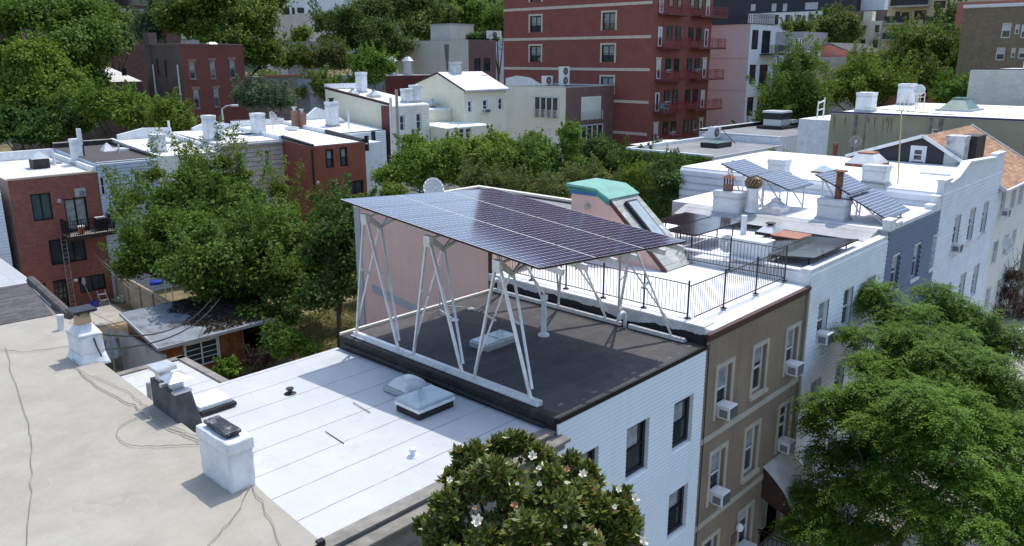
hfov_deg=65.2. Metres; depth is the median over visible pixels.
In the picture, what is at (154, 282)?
trampoline
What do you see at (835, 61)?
grey wall house
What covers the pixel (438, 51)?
loft building
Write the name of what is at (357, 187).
window
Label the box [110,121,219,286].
row house
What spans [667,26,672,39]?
window
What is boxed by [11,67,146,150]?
chapel
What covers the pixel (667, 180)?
leafy tree
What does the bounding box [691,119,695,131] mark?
window
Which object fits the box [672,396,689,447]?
window
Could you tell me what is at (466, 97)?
row house
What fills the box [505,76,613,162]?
apartment house
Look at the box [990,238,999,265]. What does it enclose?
window
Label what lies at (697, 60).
window
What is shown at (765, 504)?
entrance door
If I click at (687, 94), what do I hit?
window
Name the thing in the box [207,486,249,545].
cable
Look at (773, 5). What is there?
window
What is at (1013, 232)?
window
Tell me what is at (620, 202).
roof bulkhead
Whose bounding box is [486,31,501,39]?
outdoor unit
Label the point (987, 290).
window
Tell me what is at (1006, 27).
window
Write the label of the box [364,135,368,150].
window
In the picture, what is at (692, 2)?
window
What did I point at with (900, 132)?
roof antenna
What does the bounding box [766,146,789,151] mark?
roof plant
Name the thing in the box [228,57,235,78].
window
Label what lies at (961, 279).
window
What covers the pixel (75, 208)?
sliding door
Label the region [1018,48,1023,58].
window
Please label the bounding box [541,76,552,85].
outdoor unit
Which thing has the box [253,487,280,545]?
cable
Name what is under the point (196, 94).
window
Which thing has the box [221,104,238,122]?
street lamp
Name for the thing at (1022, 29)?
window
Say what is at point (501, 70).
pale blue block
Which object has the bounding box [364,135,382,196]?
addition
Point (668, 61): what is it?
window
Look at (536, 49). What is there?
window
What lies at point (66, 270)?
wooden ladder
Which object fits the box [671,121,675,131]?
window
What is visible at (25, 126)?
leafy tree
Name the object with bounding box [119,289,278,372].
garden shed
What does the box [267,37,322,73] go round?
leafy tree
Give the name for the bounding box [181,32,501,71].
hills
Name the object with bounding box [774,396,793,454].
window
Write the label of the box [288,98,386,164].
row house
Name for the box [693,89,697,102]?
window
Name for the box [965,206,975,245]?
window
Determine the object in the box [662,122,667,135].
window
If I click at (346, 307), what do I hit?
grass
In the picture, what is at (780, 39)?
grey house
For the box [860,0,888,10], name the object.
white gable house
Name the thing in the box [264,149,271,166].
window
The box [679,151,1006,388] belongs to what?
row house
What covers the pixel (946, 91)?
leafy tree
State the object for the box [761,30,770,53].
balcony door
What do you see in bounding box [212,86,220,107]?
window
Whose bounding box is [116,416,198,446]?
cable
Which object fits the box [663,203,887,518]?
row house
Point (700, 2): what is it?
window
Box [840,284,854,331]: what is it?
window
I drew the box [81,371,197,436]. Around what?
cable
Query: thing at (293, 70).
metal shed
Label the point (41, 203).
window
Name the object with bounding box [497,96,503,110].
window
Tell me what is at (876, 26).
window
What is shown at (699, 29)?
window
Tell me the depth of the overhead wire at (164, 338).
27.19 m
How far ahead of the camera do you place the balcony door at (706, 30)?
97.23 m
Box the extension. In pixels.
[353,185,570,325]
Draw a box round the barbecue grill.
[94,216,108,230]
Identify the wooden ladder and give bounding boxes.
[60,238,75,306]
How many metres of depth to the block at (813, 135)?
58.65 m
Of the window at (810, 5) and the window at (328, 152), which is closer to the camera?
the window at (328, 152)
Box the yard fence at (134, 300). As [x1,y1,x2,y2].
[113,272,170,308]
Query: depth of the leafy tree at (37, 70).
81.72 m
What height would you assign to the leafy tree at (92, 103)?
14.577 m
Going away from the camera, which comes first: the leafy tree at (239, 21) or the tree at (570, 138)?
the tree at (570, 138)
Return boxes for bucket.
[78,225,84,233]
[82,277,97,306]
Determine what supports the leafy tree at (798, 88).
on the ground at (166, 293)
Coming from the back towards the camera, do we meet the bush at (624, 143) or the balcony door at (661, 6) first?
the balcony door at (661, 6)
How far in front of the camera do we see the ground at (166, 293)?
52.18 m
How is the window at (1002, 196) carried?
in the row house at (955, 147)
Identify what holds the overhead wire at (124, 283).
attached to the brick house at (50, 197)
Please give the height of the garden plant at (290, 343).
3.350 m
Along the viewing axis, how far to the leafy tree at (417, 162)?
54.34 m
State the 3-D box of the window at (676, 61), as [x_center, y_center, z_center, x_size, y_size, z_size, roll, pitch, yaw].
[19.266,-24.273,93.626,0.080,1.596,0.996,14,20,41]
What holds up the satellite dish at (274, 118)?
on the row house at (327, 154)
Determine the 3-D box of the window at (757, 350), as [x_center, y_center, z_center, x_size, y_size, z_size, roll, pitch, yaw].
[7.177,2.792,23.393,0.280,1.685,1.100,14,20,41]
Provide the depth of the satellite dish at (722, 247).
27.44 m
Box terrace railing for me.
[499,229,787,319]
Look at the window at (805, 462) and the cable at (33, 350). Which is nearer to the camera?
the cable at (33, 350)
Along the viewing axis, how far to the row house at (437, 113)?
77.55 m
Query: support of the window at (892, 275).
in the row house at (911, 233)
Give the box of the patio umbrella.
[105,327,121,372]
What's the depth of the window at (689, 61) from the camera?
95.61 m
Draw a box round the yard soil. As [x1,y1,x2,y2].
[97,321,128,342]
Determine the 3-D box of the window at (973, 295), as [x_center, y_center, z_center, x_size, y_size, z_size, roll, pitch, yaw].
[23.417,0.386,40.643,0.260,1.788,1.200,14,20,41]
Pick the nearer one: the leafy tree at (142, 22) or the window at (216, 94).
the window at (216, 94)
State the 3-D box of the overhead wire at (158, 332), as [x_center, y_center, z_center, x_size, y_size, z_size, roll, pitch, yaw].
[-14.209,0.881,34.633,0.043,6.306,28.901,-4,15,-13]
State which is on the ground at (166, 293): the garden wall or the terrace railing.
the garden wall
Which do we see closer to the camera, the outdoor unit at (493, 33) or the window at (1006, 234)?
the window at (1006, 234)
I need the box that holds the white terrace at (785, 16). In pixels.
[748,11,822,31]
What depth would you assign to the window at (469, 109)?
77.46 m
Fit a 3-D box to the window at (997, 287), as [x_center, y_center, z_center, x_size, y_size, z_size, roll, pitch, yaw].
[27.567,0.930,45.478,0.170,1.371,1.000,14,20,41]
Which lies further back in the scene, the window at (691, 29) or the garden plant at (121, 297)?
the window at (691, 29)
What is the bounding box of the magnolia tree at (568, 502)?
[409,427,649,545]
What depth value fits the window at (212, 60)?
92.01 m
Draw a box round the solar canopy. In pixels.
[340,188,686,406]
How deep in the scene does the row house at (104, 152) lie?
55.82 m
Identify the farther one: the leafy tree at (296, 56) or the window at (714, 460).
the leafy tree at (296, 56)
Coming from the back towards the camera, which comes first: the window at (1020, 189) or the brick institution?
the brick institution
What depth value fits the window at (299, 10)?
213.96 m
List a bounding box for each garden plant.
[111,290,125,302]
[210,354,244,379]
[237,344,279,370]
[259,318,325,361]
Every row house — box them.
[0,193,12,266]
[0,276,325,545]
[53,139,170,298]
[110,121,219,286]
[146,348,570,545]
[172,112,284,225]
[230,107,366,225]
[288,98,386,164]
[324,72,429,193]
[339,278,707,545]
[414,62,509,133]
[424,99,450,122]
[488,259,816,545]
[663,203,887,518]
[672,170,943,406]
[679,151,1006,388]
[832,124,1023,317]
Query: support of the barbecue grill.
on the brick house at (50, 197)
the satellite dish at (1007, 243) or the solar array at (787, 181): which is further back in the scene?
the satellite dish at (1007, 243)
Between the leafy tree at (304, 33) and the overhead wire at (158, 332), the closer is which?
the overhead wire at (158, 332)
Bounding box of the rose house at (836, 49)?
[820,43,942,106]
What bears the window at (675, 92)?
in the apartment tower
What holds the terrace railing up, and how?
on the row house at (754, 343)
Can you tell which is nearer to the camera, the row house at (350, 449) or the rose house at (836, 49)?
the row house at (350, 449)
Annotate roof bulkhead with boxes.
[566,178,691,272]
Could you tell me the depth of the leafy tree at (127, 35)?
117.54 m
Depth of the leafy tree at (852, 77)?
94.39 m
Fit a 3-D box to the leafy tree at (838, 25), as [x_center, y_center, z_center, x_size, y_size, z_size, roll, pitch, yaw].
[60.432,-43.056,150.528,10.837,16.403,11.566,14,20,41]
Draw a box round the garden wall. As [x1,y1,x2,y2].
[118,330,166,369]
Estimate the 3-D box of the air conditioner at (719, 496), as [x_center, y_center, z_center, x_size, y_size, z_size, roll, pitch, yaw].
[5.867,6.459,22.643,0.500,0.691,0.468,14,20,41]
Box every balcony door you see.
[653,121,658,140]
[655,92,659,110]
[656,57,661,78]
[658,27,662,46]
[659,0,663,12]
[699,117,703,132]
[700,90,704,107]
[702,57,706,77]
[704,29,708,46]
[706,0,709,15]
[758,64,767,86]
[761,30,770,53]
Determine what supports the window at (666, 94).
in the apartment tower
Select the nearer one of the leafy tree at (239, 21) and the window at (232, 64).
the window at (232, 64)
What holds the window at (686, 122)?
in the apartment tower
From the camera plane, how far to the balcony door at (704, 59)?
98.09 m
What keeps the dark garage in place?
on the ground at (166, 293)
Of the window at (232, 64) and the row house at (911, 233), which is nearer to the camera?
the row house at (911, 233)
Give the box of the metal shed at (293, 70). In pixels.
[286,41,323,78]
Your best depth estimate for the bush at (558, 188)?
44.87 m
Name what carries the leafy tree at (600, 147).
on the ground at (166, 293)
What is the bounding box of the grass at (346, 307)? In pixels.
[291,300,359,351]
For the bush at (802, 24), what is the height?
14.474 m
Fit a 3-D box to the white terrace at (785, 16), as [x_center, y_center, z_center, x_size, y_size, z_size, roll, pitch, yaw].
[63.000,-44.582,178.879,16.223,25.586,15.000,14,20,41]
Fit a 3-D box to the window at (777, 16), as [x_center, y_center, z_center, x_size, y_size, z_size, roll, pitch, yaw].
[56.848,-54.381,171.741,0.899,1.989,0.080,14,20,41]
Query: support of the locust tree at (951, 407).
on the pavement
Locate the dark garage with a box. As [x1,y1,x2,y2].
[297,78,341,114]
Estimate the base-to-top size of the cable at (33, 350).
0.012 m
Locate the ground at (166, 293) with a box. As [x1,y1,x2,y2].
[0,69,1022,543]
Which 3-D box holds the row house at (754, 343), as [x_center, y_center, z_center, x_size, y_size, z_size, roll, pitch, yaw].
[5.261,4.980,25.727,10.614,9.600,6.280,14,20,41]
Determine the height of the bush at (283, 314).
5.342 m
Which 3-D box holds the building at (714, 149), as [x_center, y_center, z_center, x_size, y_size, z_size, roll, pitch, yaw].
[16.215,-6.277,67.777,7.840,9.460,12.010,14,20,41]
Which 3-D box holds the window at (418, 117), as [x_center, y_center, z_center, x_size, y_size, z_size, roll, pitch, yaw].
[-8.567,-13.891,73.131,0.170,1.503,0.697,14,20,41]
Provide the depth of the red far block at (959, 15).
112.57 m
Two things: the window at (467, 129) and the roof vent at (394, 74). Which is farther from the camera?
the roof vent at (394, 74)
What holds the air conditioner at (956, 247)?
attached to the row house at (969, 189)
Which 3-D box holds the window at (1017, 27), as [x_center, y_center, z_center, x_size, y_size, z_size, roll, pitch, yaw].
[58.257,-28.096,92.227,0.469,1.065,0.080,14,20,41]
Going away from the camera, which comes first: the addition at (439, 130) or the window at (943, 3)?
the addition at (439, 130)
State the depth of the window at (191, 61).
90.30 m
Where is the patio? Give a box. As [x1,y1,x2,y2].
[56,300,125,326]
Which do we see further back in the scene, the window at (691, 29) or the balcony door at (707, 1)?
the balcony door at (707, 1)
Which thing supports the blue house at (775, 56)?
on the ground at (166, 293)
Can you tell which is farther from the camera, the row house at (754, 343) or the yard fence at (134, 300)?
the yard fence at (134, 300)
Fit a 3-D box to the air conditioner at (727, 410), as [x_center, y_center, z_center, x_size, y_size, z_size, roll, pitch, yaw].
[5.888,3.916,21.985,0.500,0.691,0.468,14,20,41]
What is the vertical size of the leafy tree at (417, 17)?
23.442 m
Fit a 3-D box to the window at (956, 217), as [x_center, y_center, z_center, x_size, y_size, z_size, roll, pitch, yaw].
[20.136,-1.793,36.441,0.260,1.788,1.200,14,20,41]
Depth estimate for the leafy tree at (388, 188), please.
49.69 m
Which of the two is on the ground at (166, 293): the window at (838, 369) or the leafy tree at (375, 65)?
the leafy tree at (375, 65)
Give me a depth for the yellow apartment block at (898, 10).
135.14 m
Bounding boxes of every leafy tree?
[0,0,135,104]
[0,26,97,148]
[0,92,99,150]
[57,0,126,89]
[62,73,156,138]
[95,142,327,336]
[96,0,142,71]
[100,115,322,219]
[102,22,141,71]
[127,0,169,43]
[140,86,198,131]
[146,0,297,75]
[270,171,378,347]
[290,21,313,76]
[300,177,409,222]
[306,0,419,71]
[338,40,399,92]
[354,0,463,40]
[365,127,475,192]
[430,124,522,187]
[442,0,489,32]
[477,0,503,81]
[486,127,564,187]
[575,126,633,187]
[643,145,690,217]
[745,20,838,124]
[809,0,866,42]
[815,39,924,110]
[850,11,961,102]
[919,0,967,34]
[926,67,969,103]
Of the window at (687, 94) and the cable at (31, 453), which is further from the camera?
the window at (687, 94)
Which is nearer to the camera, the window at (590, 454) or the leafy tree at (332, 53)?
the window at (590, 454)
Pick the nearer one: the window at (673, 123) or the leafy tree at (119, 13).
the window at (673, 123)
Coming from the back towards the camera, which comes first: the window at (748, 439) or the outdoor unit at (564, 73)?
the outdoor unit at (564, 73)
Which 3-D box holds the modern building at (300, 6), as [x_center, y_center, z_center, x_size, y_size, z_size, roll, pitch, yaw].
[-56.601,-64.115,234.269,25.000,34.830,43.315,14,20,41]
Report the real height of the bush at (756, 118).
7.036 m
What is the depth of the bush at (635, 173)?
46.58 m
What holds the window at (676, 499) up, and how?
in the row house at (623, 403)
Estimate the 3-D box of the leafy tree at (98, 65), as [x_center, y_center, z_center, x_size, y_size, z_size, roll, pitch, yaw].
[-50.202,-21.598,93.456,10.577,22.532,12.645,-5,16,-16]
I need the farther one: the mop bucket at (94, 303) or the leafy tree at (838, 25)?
the leafy tree at (838, 25)
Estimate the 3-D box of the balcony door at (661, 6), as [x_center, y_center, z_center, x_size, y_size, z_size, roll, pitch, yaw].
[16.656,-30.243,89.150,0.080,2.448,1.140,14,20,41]
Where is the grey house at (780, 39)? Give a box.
[774,31,827,53]
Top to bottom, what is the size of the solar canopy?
3.720 m
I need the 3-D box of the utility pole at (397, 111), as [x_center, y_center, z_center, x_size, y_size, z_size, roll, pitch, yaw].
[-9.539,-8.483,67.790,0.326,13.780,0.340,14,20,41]
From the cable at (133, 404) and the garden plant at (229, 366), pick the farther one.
the garden plant at (229, 366)
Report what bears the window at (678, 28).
in the apartment tower
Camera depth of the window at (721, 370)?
22.02 m
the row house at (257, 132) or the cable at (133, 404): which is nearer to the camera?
the cable at (133, 404)
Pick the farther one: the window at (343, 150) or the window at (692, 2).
the window at (692, 2)
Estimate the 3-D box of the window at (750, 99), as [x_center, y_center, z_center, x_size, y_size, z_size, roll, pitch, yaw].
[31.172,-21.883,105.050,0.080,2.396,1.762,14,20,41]
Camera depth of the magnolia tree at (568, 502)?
11.90 m
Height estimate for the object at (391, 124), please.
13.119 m
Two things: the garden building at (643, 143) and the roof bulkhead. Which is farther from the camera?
the garden building at (643, 143)
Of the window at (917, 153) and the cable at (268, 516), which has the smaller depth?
the cable at (268, 516)
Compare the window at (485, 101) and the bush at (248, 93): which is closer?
the window at (485, 101)
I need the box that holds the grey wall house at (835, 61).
[813,57,868,113]
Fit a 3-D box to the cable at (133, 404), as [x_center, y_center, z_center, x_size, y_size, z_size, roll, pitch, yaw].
[-8.751,2.732,17.870,6.857,0.019,0.338,14,20,41]
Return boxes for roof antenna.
[852,107,953,182]
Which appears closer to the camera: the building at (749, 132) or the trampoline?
the trampoline
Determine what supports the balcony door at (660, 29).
in the apartment tower
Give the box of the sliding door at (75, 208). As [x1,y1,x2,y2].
[63,197,89,232]
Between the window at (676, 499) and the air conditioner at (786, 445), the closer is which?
the window at (676, 499)
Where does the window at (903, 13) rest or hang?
in the yellow apartment block at (898, 10)
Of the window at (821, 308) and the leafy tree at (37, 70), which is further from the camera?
the leafy tree at (37, 70)
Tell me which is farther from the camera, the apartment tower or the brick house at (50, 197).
the apartment tower
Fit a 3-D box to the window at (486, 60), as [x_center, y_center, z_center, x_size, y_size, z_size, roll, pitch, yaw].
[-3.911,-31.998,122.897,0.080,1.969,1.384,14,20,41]
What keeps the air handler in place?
on the building at (749, 132)
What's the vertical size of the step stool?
1.000 m
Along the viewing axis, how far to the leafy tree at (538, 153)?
55.14 m
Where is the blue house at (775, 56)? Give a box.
[772,55,786,77]
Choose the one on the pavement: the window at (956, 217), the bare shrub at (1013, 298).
the bare shrub at (1013, 298)
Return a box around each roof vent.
[387,57,396,75]
[402,57,412,74]
[653,136,662,142]
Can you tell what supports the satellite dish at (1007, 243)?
attached to the row house at (955, 147)
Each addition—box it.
[0,258,50,305]
[117,355,228,395]
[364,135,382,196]
[430,121,491,190]
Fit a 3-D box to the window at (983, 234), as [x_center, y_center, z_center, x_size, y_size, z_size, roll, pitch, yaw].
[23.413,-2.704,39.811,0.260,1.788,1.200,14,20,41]
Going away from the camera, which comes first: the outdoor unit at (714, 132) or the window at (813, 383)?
the window at (813, 383)
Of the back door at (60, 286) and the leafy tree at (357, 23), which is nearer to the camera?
the back door at (60, 286)
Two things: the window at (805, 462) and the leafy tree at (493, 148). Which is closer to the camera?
the window at (805, 462)
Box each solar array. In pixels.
[659,212,740,252]
[721,159,812,208]
[762,235,858,264]
[815,169,909,224]
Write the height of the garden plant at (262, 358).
1.712 m
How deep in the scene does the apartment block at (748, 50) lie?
104.67 m
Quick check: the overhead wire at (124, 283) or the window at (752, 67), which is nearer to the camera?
the overhead wire at (124, 283)
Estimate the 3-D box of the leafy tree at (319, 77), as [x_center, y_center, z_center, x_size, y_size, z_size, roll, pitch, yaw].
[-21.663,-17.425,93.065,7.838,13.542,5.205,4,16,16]
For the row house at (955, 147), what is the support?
on the ground at (166, 293)
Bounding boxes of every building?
[0,0,181,99]
[245,74,302,120]
[259,0,400,53]
[398,23,495,79]
[626,137,782,215]
[630,139,673,145]
[699,121,797,152]
[827,83,1023,286]
[967,65,1023,105]
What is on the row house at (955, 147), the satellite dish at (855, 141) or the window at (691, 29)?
the satellite dish at (855, 141)
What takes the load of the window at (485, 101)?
in the row house at (466, 97)
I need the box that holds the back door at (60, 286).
[53,279,69,306]
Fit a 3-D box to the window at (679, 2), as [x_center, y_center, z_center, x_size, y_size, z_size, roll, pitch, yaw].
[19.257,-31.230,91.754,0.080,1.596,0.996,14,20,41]
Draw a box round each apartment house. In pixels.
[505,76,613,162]
[955,2,1023,83]
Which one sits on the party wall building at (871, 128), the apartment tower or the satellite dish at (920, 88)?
the satellite dish at (920, 88)
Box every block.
[496,38,503,84]
[706,13,789,127]
[796,97,830,154]
[882,0,992,50]
[946,0,1023,103]
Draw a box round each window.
[30,192,53,220]
[48,238,86,264]
[79,273,105,292]
[98,176,106,195]
[122,68,126,75]
[183,336,220,364]
[187,59,197,79]
[192,87,201,109]
[208,58,217,79]
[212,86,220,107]
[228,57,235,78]
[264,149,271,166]
[282,8,289,14]
[297,7,303,12]
[325,149,333,167]
[340,147,347,165]
[348,180,363,194]
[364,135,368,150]
[370,131,375,140]
[399,115,404,130]
[416,113,421,128]
[459,127,464,138]
[465,127,471,137]
[467,99,472,112]
[474,58,479,70]
[481,98,488,112]
[484,58,489,70]
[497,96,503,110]
[528,14,542,32]
[528,44,541,61]
[580,448,594,462]
[599,75,614,93]
[600,43,615,62]
[601,10,616,30]
[625,419,645,477]
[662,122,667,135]
[664,90,669,102]
[665,59,670,72]
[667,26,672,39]
[667,486,683,535]
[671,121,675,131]
[672,90,677,103]
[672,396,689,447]
[674,59,679,72]
[675,26,680,40]
[677,0,682,7]
[683,120,688,132]
[685,89,689,102]
[687,58,691,71]
[688,27,693,39]
[690,0,694,8]
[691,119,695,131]
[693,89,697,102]
[695,58,699,68]
[696,27,701,39]
[698,0,702,9]
[701,527,720,545]
[705,440,728,507]
[712,356,735,421]
[735,499,754,545]
[739,418,761,484]
[746,97,752,115]
[748,337,769,401]
[749,65,755,83]
[751,4,755,10]
[751,30,758,48]
[771,3,776,10]
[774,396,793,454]
[775,15,778,24]
[781,320,801,377]
[785,15,789,22]
[802,453,811,472]
[805,2,817,9]
[810,375,820,400]
[813,298,829,348]
[833,358,845,392]
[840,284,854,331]
[862,274,875,318]
[873,39,877,47]
[875,25,879,32]
[887,252,900,295]
[902,12,908,21]
[909,145,926,162]
[909,242,921,283]
[914,10,925,19]
[927,234,936,272]
[934,1,945,7]
[949,213,960,254]
[957,271,966,309]
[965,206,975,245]
[969,263,978,297]
[978,200,988,237]
[983,284,991,310]
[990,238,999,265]
[994,276,1002,302]
[995,47,1005,59]
[998,191,1006,216]
[1001,23,1011,37]
[1001,232,1009,257]
[1009,188,1016,208]
[1009,227,1017,252]
[1010,48,1015,57]
[1014,24,1019,33]
[1017,186,1023,205]
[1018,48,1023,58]
[1020,24,1023,37]
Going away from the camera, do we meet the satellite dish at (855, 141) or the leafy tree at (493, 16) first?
the satellite dish at (855, 141)
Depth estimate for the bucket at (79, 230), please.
52.52 m
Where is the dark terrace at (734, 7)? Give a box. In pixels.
[712,0,860,24]
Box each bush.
[228,70,300,116]
[255,271,357,355]
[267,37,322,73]
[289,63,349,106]
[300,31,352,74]
[456,151,621,197]
[610,134,655,167]
[617,159,656,197]
[732,110,798,124]
[778,12,822,31]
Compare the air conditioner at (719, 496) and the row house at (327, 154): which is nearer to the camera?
the air conditioner at (719, 496)
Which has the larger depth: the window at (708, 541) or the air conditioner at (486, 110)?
the air conditioner at (486, 110)
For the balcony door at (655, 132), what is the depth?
92.85 m
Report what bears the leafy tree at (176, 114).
on the ground at (166, 293)
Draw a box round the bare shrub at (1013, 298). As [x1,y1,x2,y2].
[993,249,1023,320]
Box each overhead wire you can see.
[95,256,152,305]
[100,258,157,303]
[102,285,219,336]
[105,285,227,349]
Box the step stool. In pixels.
[96,289,110,304]
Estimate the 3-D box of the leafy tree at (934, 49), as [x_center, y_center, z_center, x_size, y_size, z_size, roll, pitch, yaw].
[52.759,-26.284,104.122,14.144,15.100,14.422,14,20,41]
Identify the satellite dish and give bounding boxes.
[269,111,279,133]
[423,178,443,192]
[718,235,732,252]
[849,136,861,151]
[914,84,925,107]
[1002,237,1013,251]
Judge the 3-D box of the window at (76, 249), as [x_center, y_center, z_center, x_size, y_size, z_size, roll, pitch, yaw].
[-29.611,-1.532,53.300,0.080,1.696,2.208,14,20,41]
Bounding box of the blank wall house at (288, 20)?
[259,13,324,74]
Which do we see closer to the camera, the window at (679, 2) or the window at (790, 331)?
the window at (790, 331)
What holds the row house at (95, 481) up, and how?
on the ground at (166, 293)
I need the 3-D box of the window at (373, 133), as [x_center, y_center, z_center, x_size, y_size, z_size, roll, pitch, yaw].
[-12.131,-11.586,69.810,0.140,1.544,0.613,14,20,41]
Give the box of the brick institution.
[142,32,248,130]
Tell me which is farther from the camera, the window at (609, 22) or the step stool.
the window at (609, 22)
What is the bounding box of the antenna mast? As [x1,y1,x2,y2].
[439,253,473,321]
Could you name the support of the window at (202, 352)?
in the garden shed at (219, 329)
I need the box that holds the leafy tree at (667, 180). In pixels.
[643,145,690,217]
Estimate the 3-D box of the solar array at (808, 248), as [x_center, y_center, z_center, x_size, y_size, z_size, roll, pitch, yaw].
[9.642,-0.709,27.860,3.332,0.867,3.685,14,20,41]
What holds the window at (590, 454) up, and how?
in the row house at (623, 403)
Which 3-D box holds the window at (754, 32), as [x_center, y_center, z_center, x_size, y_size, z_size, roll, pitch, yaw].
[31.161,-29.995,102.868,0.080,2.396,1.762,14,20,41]
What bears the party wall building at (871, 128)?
on the ground at (166, 293)
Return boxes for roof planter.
[465,30,500,42]
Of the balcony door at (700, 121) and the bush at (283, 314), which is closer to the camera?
the bush at (283, 314)
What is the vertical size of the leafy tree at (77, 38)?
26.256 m
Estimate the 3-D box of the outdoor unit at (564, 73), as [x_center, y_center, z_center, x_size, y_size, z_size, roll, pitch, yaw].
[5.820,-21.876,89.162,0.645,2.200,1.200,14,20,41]
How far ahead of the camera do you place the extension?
28.82 m
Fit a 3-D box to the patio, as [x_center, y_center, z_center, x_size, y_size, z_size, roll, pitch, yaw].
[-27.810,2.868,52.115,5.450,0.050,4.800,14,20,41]
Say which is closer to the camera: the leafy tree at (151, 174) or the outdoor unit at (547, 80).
the leafy tree at (151, 174)
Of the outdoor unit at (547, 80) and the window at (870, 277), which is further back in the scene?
the outdoor unit at (547, 80)
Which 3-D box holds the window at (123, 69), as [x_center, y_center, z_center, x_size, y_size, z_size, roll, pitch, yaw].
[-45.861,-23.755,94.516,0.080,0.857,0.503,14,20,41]
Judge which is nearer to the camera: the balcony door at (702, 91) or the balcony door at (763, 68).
the balcony door at (702, 91)
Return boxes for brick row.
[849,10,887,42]
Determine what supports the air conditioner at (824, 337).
attached to the row house at (836, 279)
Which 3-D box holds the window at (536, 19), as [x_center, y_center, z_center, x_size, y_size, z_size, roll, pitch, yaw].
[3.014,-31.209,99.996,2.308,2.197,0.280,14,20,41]
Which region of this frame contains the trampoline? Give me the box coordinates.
[141,274,173,300]
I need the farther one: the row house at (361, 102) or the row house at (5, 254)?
the row house at (361, 102)
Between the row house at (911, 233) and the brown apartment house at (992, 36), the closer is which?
the row house at (911, 233)
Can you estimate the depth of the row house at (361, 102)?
73.27 m
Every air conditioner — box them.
[483,109,489,115]
[709,485,730,508]
[716,399,737,423]
[738,539,756,545]
[777,435,795,455]
[785,359,803,380]
[815,329,833,348]
[950,242,963,256]
[999,208,1010,220]
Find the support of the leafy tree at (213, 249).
on the ground at (166, 293)
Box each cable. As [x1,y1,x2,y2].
[5,346,66,351]
[6,349,32,545]
[73,359,198,441]
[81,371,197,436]
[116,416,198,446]
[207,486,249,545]
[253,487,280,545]
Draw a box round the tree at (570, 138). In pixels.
[553,115,586,198]
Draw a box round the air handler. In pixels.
[756,110,797,129]
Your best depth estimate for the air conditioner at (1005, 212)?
42.29 m
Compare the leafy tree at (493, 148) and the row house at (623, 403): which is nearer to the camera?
the row house at (623, 403)
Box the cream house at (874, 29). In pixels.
[858,11,884,49]
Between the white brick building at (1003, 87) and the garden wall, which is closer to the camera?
the garden wall
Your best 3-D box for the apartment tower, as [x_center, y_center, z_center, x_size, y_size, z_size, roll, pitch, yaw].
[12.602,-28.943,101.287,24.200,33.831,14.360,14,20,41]
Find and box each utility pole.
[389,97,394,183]
[395,89,399,183]
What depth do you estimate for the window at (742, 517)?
24.88 m
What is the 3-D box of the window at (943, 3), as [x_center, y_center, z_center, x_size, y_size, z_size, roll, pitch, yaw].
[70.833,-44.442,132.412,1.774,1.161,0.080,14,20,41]
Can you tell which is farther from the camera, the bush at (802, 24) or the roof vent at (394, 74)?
the bush at (802, 24)
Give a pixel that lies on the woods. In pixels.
(492, 1)
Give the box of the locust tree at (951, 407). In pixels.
[767,274,1023,545]
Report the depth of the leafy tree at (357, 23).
123.48 m
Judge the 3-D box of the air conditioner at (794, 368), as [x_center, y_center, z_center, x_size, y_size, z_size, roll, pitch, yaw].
[8.784,3.111,24.963,0.500,0.691,0.468,14,20,41]
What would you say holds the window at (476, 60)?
in the loft building at (438, 51)
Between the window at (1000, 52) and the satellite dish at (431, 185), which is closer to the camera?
the satellite dish at (431, 185)
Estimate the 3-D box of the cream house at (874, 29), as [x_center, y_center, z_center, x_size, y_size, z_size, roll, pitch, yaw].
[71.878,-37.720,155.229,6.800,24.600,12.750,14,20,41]
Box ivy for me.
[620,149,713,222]
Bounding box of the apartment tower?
[503,0,727,149]
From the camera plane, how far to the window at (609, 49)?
93.53 m
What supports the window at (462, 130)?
in the addition at (439, 130)
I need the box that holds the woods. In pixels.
[213,0,501,31]
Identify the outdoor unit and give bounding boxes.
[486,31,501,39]
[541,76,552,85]
[559,66,569,86]
[707,126,720,139]
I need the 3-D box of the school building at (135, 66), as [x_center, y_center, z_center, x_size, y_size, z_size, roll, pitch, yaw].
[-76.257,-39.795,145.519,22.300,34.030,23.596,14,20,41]
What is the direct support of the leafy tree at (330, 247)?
on the ground at (166, 293)
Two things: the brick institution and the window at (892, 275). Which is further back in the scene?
the brick institution
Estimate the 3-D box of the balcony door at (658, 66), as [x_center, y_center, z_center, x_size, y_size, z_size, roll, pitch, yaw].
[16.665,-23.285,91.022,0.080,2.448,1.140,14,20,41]
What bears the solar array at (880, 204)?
on the row house at (911, 233)
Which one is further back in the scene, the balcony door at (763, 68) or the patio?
the balcony door at (763, 68)
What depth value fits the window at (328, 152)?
62.05 m
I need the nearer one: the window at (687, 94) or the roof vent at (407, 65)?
the window at (687, 94)
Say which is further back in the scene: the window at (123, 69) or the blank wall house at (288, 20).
the blank wall house at (288, 20)
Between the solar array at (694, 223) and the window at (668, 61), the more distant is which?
the window at (668, 61)
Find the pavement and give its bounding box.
[831,288,1023,545]
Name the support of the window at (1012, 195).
in the row house at (955, 147)
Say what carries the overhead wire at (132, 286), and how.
attached to the brick house at (50, 197)
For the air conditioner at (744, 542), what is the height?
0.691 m
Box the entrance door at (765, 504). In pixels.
[761,499,767,528]
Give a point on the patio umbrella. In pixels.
(111, 342)
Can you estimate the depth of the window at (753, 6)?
180.95 m
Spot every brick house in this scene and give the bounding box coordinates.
[0,128,116,310]
[336,74,429,96]
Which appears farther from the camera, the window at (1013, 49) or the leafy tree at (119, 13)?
the leafy tree at (119, 13)

